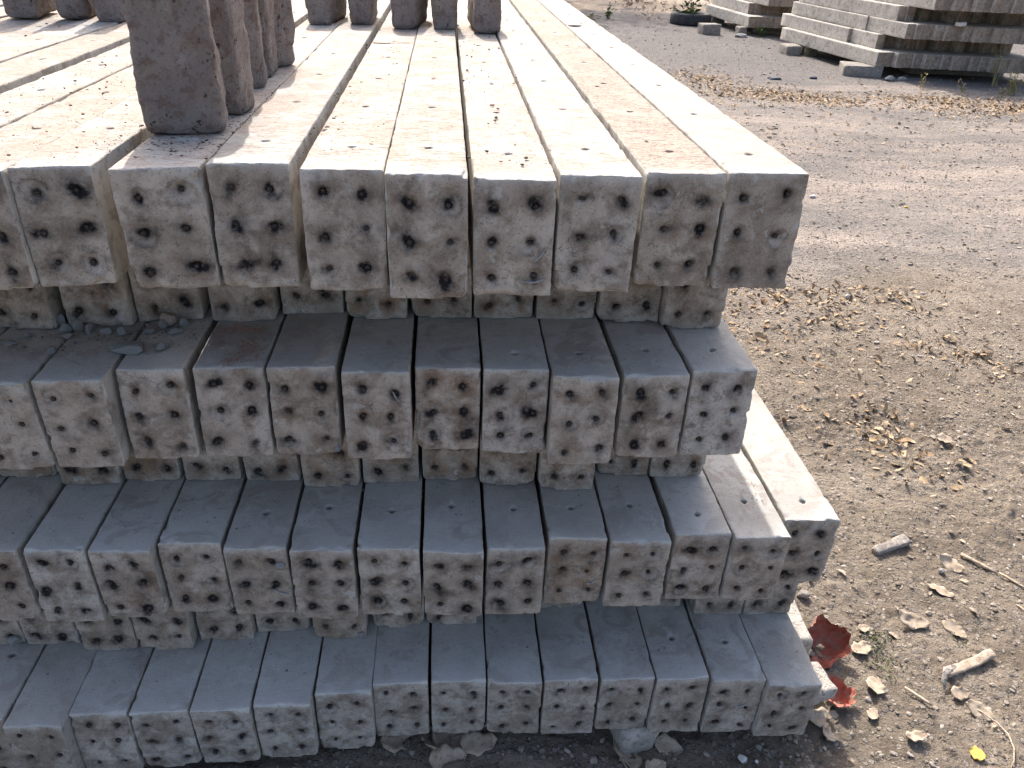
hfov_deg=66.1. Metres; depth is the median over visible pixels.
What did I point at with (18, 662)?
concrete post
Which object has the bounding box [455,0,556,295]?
concrete post
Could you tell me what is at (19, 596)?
concrete post
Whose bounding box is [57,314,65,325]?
loose stone
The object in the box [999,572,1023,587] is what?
thin stick
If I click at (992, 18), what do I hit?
concrete post
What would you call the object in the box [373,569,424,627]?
concrete post
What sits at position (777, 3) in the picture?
concrete post
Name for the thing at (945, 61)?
concrete post
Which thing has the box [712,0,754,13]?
concrete post
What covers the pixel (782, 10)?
concrete post
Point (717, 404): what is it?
concrete post
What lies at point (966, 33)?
concrete post
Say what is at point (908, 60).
concrete post
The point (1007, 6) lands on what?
concrete post
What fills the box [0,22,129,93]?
concrete post
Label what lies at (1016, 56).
concrete post
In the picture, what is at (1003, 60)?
concrete post
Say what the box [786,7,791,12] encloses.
concrete post
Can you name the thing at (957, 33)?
concrete post
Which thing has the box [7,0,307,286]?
concrete post
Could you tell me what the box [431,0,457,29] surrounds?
burnt brick
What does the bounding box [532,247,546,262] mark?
mortar drip
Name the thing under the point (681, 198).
concrete post
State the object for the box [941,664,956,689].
bark flake
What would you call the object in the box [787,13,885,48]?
concrete post
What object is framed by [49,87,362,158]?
dark grit
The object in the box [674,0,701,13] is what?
green weed
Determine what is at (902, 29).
concrete post
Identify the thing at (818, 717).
fallen leaf
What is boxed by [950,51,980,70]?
concrete post
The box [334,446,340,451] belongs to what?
mortar lump
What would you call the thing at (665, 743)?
fallen leaf
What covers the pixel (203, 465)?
concrete post
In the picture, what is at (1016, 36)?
concrete post
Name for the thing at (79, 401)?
concrete post
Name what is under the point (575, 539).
concrete post
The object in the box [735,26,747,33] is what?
footing block
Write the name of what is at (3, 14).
concrete post
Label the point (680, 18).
rubber ring
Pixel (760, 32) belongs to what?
green weed
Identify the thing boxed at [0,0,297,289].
concrete post
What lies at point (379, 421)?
concrete post
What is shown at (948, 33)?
concrete post
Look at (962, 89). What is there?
dry weed
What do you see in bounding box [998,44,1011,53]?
concrete post
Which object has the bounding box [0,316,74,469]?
concrete post
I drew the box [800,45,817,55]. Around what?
footing block
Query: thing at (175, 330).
loose stone
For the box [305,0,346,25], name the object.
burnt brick
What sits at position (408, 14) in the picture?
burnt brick
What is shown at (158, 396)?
concrete post
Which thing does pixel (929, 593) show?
leaf litter
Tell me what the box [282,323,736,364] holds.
pale grit
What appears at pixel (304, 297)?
concrete post
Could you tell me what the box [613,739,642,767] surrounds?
fallen leaf
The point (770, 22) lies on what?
concrete post
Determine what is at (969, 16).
concrete post
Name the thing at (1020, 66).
concrete post
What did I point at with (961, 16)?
concrete post
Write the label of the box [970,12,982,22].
concrete post
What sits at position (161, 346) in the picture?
loose stone
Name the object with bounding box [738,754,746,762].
pebble
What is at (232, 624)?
concrete post
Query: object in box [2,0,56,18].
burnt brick
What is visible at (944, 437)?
fallen leaf
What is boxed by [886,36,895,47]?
concrete post
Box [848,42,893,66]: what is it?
concrete post
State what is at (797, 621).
broken concrete
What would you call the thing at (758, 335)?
fallen leaf
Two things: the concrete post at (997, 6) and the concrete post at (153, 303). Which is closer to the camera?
the concrete post at (153, 303)
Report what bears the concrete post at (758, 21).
on the footing block at (716, 20)
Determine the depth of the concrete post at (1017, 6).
8.39 m
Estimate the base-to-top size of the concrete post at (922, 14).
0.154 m
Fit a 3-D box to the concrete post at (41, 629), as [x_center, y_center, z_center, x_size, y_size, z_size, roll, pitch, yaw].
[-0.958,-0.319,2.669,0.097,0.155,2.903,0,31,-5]
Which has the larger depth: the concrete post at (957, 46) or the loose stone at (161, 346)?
the concrete post at (957, 46)
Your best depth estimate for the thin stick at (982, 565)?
2.05 m
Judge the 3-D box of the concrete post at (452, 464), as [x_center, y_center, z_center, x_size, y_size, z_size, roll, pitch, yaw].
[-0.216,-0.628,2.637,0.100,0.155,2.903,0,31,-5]
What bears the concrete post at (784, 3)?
on the concrete post at (770, 10)
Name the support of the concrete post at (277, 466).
on the concrete post at (257, 549)
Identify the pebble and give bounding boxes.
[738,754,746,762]
[796,590,810,598]
[938,568,944,573]
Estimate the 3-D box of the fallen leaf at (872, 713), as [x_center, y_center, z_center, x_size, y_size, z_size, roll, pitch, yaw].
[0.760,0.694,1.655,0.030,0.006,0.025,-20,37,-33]
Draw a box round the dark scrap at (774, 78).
[767,77,780,79]
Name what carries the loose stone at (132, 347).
on the concrete post at (158, 396)
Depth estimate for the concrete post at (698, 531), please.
1.39 m
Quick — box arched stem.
[966,702,1014,767]
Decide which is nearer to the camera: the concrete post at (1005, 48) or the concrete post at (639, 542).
the concrete post at (639, 542)
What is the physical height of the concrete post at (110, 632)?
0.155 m
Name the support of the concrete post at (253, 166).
on the concrete post at (304, 297)
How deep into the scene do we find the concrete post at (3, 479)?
1.40 m
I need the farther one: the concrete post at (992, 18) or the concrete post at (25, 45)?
the concrete post at (992, 18)
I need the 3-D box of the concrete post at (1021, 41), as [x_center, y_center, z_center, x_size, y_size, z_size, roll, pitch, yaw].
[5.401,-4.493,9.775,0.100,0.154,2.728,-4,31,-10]
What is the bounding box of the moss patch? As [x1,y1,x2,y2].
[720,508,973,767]
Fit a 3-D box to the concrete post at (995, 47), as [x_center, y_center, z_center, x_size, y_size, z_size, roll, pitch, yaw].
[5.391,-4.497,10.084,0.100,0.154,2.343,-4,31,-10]
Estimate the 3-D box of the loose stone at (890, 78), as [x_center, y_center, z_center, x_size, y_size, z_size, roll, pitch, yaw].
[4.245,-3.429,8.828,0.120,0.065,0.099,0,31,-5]
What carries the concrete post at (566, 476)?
on the concrete post at (575, 539)
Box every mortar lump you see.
[8,635,19,646]
[275,562,284,569]
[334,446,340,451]
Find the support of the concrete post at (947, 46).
on the concrete post at (964, 63)
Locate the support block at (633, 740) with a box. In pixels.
[609,721,659,754]
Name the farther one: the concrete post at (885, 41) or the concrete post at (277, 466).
the concrete post at (885, 41)
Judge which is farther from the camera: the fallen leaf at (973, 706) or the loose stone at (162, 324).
the fallen leaf at (973, 706)
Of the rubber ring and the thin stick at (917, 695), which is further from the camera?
the rubber ring
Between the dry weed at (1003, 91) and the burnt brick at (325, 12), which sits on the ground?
the dry weed at (1003, 91)
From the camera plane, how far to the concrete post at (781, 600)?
1.58 m
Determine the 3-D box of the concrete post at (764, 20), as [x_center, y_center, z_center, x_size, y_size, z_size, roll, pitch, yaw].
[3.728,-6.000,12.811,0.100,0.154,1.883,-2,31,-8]
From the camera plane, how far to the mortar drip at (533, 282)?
1.01 m
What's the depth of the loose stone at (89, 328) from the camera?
1.22 m
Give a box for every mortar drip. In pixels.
[522,278,545,283]
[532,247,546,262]
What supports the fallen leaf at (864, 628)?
on the ground
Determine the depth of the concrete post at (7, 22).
2.02 m
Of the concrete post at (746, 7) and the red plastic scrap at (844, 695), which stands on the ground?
the red plastic scrap at (844, 695)
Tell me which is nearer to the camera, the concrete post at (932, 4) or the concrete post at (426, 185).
the concrete post at (426, 185)
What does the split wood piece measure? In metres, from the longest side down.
0.150 x 0.024 x 0.014 m
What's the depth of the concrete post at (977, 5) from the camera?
8.39 m
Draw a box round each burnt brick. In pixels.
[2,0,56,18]
[54,0,95,18]
[92,0,125,22]
[122,0,227,134]
[209,0,254,114]
[243,0,267,88]
[258,0,277,77]
[273,0,294,66]
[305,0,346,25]
[348,0,377,24]
[390,0,427,29]
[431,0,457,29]
[467,0,501,33]
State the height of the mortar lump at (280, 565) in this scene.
0.016 m
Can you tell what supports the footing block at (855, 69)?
on the ground
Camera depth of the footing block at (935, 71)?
9.41 m
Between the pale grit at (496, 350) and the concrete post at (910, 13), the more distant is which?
the concrete post at (910, 13)
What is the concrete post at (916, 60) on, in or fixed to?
on the footing block at (855, 69)
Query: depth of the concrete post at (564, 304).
1.31 m
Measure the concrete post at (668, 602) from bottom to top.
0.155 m
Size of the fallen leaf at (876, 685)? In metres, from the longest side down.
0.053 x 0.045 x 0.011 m
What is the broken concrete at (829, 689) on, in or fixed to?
on the ground
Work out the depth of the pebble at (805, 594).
1.93 m
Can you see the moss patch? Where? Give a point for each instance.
(873, 637)
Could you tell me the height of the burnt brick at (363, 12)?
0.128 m
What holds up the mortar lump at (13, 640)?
on the concrete post at (18, 662)
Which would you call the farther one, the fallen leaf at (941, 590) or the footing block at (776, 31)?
the footing block at (776, 31)
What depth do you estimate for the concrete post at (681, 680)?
1.50 m
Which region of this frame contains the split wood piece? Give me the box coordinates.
[948,649,995,677]
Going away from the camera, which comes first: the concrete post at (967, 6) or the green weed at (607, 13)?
the concrete post at (967, 6)
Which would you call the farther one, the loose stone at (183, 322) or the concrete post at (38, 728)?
the concrete post at (38, 728)
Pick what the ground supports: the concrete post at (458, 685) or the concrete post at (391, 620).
the concrete post at (458, 685)
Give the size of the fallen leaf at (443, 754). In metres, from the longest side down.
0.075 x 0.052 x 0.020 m
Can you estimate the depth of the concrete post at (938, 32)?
8.68 m
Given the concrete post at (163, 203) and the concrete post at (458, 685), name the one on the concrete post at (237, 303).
the concrete post at (163, 203)
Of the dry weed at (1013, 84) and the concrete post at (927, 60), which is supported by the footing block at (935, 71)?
the concrete post at (927, 60)
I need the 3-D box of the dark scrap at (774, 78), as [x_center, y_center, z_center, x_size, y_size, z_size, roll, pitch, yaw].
[2.902,-3.367,8.672,0.176,0.035,0.115,-3,31,-10]
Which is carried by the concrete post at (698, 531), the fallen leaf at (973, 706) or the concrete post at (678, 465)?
the concrete post at (678, 465)
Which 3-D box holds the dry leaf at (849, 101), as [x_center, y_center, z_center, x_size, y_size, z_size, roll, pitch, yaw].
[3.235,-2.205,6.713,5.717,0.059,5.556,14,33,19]
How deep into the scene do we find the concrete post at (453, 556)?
1.33 m
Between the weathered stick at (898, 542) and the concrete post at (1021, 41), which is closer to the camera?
the weathered stick at (898, 542)
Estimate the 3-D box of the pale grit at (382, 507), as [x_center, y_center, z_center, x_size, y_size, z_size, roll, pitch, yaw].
[-0.198,0.209,1.374,1.330,0.003,0.131,0,31,-5]
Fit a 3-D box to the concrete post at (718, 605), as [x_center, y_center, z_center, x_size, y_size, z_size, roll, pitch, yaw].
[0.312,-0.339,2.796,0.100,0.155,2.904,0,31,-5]
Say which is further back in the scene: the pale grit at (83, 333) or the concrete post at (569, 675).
the concrete post at (569, 675)
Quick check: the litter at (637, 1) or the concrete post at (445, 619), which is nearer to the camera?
the concrete post at (445, 619)
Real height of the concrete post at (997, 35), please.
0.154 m
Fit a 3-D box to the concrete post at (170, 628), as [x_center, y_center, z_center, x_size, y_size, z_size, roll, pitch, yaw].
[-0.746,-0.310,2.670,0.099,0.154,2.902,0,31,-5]
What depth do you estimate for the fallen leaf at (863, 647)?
1.81 m
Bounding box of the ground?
[143,0,1023,767]
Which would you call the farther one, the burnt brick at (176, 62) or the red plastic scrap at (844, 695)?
the red plastic scrap at (844, 695)
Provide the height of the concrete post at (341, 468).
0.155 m
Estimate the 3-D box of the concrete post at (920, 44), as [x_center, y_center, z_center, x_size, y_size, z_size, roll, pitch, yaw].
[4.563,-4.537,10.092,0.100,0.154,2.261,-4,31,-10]
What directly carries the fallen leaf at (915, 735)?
on the ground
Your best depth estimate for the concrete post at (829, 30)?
10.12 m
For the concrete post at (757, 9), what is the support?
on the concrete post at (764, 20)
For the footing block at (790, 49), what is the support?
on the ground
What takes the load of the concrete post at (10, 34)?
on the concrete post
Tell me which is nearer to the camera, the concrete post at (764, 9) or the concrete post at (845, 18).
the concrete post at (845, 18)
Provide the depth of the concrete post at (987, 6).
8.42 m
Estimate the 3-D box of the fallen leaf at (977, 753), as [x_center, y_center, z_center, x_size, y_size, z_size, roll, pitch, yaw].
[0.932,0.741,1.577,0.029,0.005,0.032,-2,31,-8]
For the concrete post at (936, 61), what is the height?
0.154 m
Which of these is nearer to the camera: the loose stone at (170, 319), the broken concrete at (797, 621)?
the loose stone at (170, 319)
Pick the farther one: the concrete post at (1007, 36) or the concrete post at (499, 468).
the concrete post at (1007, 36)
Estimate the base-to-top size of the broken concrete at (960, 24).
0.043 m
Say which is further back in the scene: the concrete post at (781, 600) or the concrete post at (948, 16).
the concrete post at (948, 16)
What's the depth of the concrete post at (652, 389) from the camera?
1.22 m
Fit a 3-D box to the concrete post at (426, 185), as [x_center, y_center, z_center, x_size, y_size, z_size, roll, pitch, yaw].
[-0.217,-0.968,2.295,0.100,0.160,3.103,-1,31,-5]
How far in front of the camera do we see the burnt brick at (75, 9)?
2.04 m
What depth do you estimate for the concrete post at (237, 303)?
1.26 m
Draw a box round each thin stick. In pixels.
[454,724,486,738]
[904,686,931,705]
[960,553,996,573]
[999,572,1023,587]
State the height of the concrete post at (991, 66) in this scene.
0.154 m
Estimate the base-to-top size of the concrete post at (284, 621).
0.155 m
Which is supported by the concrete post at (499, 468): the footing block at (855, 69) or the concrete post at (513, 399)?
the concrete post at (513, 399)
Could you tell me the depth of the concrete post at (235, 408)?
1.19 m
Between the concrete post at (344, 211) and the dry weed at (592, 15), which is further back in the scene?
the dry weed at (592, 15)
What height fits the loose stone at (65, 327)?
0.016 m
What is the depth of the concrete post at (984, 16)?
9.02 m
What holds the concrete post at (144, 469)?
on the concrete post at (127, 567)
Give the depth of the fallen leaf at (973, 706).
1.67 m
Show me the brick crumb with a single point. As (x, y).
(242, 349)
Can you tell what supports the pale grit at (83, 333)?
on the concrete post at (158, 396)
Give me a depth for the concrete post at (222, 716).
1.41 m
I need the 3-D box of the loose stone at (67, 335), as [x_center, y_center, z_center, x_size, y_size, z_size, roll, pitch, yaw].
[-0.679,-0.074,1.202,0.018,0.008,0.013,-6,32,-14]
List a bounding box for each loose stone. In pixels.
[3,340,17,346]
[46,346,56,354]
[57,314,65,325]
[59,323,71,332]
[61,332,73,338]
[72,319,83,331]
[85,323,94,334]
[99,327,112,334]
[108,341,143,354]
[117,326,126,335]
[143,328,154,333]
[155,342,167,349]
[158,320,166,328]
[159,312,176,325]
[167,327,182,334]
[179,318,188,326]
[735,33,746,37]
[885,75,894,80]
[897,77,906,80]
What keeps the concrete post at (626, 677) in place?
on the ground
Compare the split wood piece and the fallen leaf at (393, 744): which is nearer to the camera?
the fallen leaf at (393, 744)
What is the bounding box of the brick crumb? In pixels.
[201,321,271,365]
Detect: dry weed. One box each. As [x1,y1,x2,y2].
[587,14,602,19]
[804,42,811,56]
[919,72,927,88]
[956,78,966,92]
[991,45,1007,86]
[995,83,1011,97]
[1007,65,1023,95]
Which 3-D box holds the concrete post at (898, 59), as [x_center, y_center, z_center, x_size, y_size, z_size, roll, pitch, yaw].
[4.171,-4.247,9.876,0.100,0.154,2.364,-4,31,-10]
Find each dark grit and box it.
[0,15,692,165]
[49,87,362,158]
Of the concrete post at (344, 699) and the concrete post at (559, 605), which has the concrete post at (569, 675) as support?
the concrete post at (559, 605)
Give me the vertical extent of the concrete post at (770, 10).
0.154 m
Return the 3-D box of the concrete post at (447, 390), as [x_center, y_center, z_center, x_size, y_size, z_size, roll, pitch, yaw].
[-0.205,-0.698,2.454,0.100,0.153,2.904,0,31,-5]
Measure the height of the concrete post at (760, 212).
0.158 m
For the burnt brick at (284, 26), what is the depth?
1.51 m
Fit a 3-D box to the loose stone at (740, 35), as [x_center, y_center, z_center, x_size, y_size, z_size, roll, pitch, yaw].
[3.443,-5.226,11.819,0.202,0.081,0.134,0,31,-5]
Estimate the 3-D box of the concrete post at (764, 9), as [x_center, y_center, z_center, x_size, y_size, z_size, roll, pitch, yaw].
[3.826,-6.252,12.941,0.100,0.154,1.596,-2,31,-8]
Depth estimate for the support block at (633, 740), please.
1.54 m
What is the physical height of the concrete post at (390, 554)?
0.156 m
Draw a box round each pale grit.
[0,320,204,363]
[6,478,767,533]
[29,624,797,681]
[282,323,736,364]
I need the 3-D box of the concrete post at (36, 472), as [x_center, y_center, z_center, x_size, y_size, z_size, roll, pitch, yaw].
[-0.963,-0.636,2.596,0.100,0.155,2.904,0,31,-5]
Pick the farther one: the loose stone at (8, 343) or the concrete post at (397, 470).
the concrete post at (397, 470)
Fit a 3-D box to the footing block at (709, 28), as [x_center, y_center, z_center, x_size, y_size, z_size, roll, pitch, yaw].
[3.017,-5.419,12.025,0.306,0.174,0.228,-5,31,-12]
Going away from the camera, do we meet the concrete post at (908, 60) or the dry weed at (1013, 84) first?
the dry weed at (1013, 84)
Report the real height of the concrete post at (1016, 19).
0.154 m
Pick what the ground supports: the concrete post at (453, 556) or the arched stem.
the arched stem
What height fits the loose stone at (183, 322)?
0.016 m
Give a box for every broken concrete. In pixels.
[788,600,812,653]
[811,662,837,704]
[955,22,966,26]
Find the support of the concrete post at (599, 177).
on the concrete post at (564, 304)
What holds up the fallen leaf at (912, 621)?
on the ground
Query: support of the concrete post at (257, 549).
on the concrete post at (284, 621)
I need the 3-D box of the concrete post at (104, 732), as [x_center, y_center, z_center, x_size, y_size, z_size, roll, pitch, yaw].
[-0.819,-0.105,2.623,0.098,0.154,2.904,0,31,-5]
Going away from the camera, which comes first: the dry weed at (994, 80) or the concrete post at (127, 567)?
the concrete post at (127, 567)
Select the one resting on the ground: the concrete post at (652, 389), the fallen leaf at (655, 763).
the fallen leaf at (655, 763)
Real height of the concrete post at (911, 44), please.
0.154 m
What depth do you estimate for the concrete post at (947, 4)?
8.43 m
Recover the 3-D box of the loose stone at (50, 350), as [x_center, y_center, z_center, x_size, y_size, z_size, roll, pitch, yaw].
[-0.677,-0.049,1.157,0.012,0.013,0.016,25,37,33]
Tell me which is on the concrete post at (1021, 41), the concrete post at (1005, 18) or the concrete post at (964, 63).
the concrete post at (1005, 18)
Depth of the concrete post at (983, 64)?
8.88 m
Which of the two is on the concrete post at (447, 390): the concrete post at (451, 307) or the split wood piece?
the concrete post at (451, 307)
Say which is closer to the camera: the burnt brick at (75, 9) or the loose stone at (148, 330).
the loose stone at (148, 330)
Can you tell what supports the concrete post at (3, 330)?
on the concrete post at (36, 472)
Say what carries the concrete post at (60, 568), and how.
on the concrete post at (110, 632)
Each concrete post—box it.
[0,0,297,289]
[0,7,8,18]
[0,10,58,29]
[0,15,83,42]
[0,16,120,62]
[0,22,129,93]
[0,42,132,127]
[0,282,66,328]
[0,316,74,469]
[0,327,9,335]
[0,464,57,477]
[0,471,66,620]
[0,475,8,487]
[0,619,26,644]
[0,641,46,767]
[3,641,97,767]
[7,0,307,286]
[19,612,81,643]
[24,476,127,621]
[31,319,148,467]
[56,461,124,484]
[58,271,138,325]
[69,642,154,767]
[75,612,139,650]
[88,470,185,616]
[108,0,349,287]
[116,306,217,458]
[121,450,183,480]
[128,268,210,321]
[129,633,212,766]
[131,602,198,649]
[158,469,246,611]
[182,444,244,479]
[190,627,270,762]
[193,305,286,456]
[196,605,256,639]
[205,0,390,287]
[208,280,282,321]
[223,472,304,614]
[242,445,301,480]
[253,619,323,756]
[255,606,311,631]
[266,303,353,454]
[280,267,346,313]
[289,469,365,618]
[299,11,418,290]
[300,433,362,486]
[312,595,368,638]
[315,614,377,748]
[341,298,417,459]
[345,277,408,318]
[357,446,424,615]
[362,406,419,482]
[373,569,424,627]
[373,610,430,735]
[384,0,467,298]
[411,239,471,317]
[415,297,480,449]
[422,448,477,480]
[423,462,483,616]
[427,614,476,624]
[431,611,485,733]
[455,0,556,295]
[472,288,532,318]
[477,305,548,452]
[478,423,536,484]
[478,466,544,613]
[482,583,541,733]
[495,0,642,292]
[509,0,726,285]
[533,279,596,318]
[534,471,607,603]
[534,601,597,733]
[536,444,594,489]
[537,0,808,288]
[538,312,619,464]
[541,595,579,607]
[583,591,654,729]
[593,463,671,606]
[594,276,661,321]
[594,309,689,457]
[596,446,649,475]
[635,599,708,732]
[646,593,680,606]
[647,470,731,598]
[648,450,706,476]
[658,280,727,328]
[663,317,757,454]
[682,599,765,731]
[688,594,743,614]
[702,449,790,600]
[705,4,755,27]
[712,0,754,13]
[715,5,761,27]
[739,611,821,735]
[741,389,839,582]
[742,583,798,614]
[744,0,774,5]
[748,1,761,13]
[754,14,767,27]
[759,14,774,27]
[760,5,767,13]
[765,14,781,27]
[766,6,773,14]
[773,6,780,14]
[774,0,781,6]
[779,7,786,14]
[780,27,885,66]
[781,0,788,6]
[781,13,852,41]
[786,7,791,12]
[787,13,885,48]
[788,0,795,6]
[791,1,869,29]
[796,1,915,38]
[799,0,907,20]
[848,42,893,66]
[874,0,916,20]
[875,0,944,9]
[883,35,888,47]
[883,48,905,67]
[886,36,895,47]
[886,47,913,67]
[890,47,922,67]
[893,37,908,48]
[904,21,925,39]
[905,49,934,68]
[906,39,916,48]
[911,21,933,39]
[912,49,941,68]
[913,20,945,40]
[915,8,929,20]
[915,40,926,49]
[924,49,951,69]
[925,21,954,40]
[927,10,932,19]
[927,20,962,40]
[927,49,962,70]
[928,40,945,50]
[931,10,942,20]
[939,21,973,41]
[940,10,958,22]
[942,0,952,10]
[942,51,970,70]
[943,41,951,50]
[949,41,965,51]
[950,0,964,10]
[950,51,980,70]
[956,11,967,21]
[961,51,989,71]
[962,0,973,10]
[964,42,978,51]
[964,51,1000,72]
[965,11,972,22]
[967,23,993,42]
[967,24,984,42]
[970,0,985,11]
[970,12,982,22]
[970,23,1004,43]
[975,52,1009,72]
[977,23,1013,43]
[977,43,992,52]
[980,12,987,22]
[982,0,992,11]
[984,23,1022,43]
[985,12,1000,23]
[987,53,1019,72]
[990,0,1004,12]
[990,43,1000,53]
[997,24,1023,44]
[998,13,1013,24]
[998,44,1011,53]
[999,54,1023,72]
[1001,0,1013,12]
[1006,54,1023,73]
[1010,0,1023,13]
[1011,14,1020,24]
[1018,14,1023,25]
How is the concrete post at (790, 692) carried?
on the ground
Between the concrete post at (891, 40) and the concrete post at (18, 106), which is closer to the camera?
the concrete post at (18, 106)
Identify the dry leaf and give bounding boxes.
[658,57,1023,185]
[722,266,1023,489]
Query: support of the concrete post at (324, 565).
on the concrete post at (345, 627)
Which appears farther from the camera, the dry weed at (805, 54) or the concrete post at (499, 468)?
the dry weed at (805, 54)
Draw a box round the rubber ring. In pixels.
[669,11,711,25]
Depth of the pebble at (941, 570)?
2.02 m
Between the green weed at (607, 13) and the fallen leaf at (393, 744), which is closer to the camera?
the fallen leaf at (393, 744)
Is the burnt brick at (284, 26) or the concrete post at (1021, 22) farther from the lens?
the concrete post at (1021, 22)
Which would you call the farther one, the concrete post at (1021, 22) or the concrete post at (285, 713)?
the concrete post at (1021, 22)
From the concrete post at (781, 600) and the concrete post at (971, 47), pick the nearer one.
the concrete post at (781, 600)
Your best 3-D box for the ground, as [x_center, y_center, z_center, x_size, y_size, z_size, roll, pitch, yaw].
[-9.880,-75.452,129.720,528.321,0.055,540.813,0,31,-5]
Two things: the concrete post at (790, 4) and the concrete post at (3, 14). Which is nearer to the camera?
the concrete post at (3, 14)
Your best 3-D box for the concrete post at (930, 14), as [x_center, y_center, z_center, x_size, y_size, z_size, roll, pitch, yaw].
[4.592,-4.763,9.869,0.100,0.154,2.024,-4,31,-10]
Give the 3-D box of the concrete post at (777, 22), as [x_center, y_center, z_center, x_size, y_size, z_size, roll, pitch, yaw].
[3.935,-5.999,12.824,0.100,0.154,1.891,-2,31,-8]
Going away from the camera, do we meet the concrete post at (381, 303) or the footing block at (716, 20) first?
the concrete post at (381, 303)
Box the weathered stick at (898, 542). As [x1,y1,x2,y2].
[871,534,909,554]
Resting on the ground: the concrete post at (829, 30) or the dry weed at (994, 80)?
the dry weed at (994, 80)
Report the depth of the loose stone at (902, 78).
8.83 m
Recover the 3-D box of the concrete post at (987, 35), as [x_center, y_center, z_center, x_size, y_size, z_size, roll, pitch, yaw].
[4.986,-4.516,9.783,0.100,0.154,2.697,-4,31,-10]
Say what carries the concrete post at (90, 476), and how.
on the concrete post at (60, 568)
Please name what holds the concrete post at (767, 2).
on the concrete post at (757, 9)
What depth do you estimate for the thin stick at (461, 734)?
1.56 m
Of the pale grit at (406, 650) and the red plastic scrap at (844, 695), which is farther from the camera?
the red plastic scrap at (844, 695)
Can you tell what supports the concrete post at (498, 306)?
on the concrete post at (513, 399)
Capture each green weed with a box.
[603,3,615,18]
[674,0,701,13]
[756,25,766,36]
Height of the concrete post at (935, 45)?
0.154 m
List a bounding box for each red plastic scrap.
[807,614,850,668]
[827,674,856,708]
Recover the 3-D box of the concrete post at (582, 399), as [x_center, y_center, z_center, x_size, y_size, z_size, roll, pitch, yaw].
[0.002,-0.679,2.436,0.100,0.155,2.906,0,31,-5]
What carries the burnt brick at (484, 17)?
on the concrete post at (511, 211)
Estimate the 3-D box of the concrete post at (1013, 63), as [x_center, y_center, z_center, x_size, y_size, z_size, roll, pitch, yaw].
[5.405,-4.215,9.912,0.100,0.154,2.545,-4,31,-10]
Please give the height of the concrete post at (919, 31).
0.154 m
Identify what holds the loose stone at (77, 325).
on the concrete post at (79, 401)
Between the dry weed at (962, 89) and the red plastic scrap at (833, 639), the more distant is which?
the dry weed at (962, 89)
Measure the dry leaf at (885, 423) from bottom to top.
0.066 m
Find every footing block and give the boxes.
[697,23,720,34]
[711,16,723,23]
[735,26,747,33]
[753,28,781,34]
[778,43,801,55]
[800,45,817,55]
[839,61,883,77]
[899,68,1003,76]
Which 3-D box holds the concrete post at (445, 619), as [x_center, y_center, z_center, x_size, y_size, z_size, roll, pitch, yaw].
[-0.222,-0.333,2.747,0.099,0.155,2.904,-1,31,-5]
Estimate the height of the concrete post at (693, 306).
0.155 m
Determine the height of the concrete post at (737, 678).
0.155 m
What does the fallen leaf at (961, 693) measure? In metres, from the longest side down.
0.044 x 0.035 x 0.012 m
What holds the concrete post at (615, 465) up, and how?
on the concrete post at (639, 542)
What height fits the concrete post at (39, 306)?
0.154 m
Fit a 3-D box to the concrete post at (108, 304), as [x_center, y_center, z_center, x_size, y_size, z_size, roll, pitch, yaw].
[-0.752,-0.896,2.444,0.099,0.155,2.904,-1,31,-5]
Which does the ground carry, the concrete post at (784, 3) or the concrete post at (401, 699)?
the concrete post at (401, 699)
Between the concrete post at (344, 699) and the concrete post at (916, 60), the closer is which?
the concrete post at (344, 699)
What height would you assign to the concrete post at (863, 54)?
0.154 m
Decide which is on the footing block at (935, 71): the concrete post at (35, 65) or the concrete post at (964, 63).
the concrete post at (964, 63)
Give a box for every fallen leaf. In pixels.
[380,734,417,752]
[421,724,444,749]
[429,743,466,767]
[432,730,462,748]
[460,731,496,756]
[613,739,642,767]
[645,758,665,767]
[654,733,683,755]
[754,331,767,341]
[809,707,838,726]
[823,726,837,741]
[851,640,871,654]
[858,624,869,632]
[865,676,885,694]
[866,708,878,719]
[898,611,930,629]
[906,730,927,741]
[926,581,954,597]
[937,432,952,442]
[939,553,964,572]
[942,619,967,638]
[951,686,970,700]
[967,699,993,720]
[969,746,985,760]
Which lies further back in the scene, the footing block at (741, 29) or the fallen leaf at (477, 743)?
the footing block at (741, 29)
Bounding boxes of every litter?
[615,0,724,21]
[723,276,1023,763]
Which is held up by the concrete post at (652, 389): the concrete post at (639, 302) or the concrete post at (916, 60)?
the concrete post at (639, 302)
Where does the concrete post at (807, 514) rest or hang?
on the concrete post at (781, 600)
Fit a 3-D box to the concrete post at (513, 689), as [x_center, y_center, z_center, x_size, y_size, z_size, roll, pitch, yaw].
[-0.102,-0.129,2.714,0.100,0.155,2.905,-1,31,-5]
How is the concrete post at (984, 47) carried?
on the concrete post at (1003, 60)
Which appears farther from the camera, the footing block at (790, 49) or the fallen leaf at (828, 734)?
the footing block at (790, 49)
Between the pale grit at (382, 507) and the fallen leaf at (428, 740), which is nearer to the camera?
the pale grit at (382, 507)
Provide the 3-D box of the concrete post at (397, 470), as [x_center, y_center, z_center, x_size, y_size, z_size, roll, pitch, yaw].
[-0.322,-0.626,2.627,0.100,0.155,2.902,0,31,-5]
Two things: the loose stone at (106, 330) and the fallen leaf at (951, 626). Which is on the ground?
the fallen leaf at (951, 626)
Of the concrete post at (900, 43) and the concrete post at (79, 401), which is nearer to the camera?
the concrete post at (79, 401)
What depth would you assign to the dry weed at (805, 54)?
10.26 m
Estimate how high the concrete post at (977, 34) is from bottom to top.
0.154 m
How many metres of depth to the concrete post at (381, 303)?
1.29 m
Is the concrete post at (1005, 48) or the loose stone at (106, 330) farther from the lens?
the concrete post at (1005, 48)

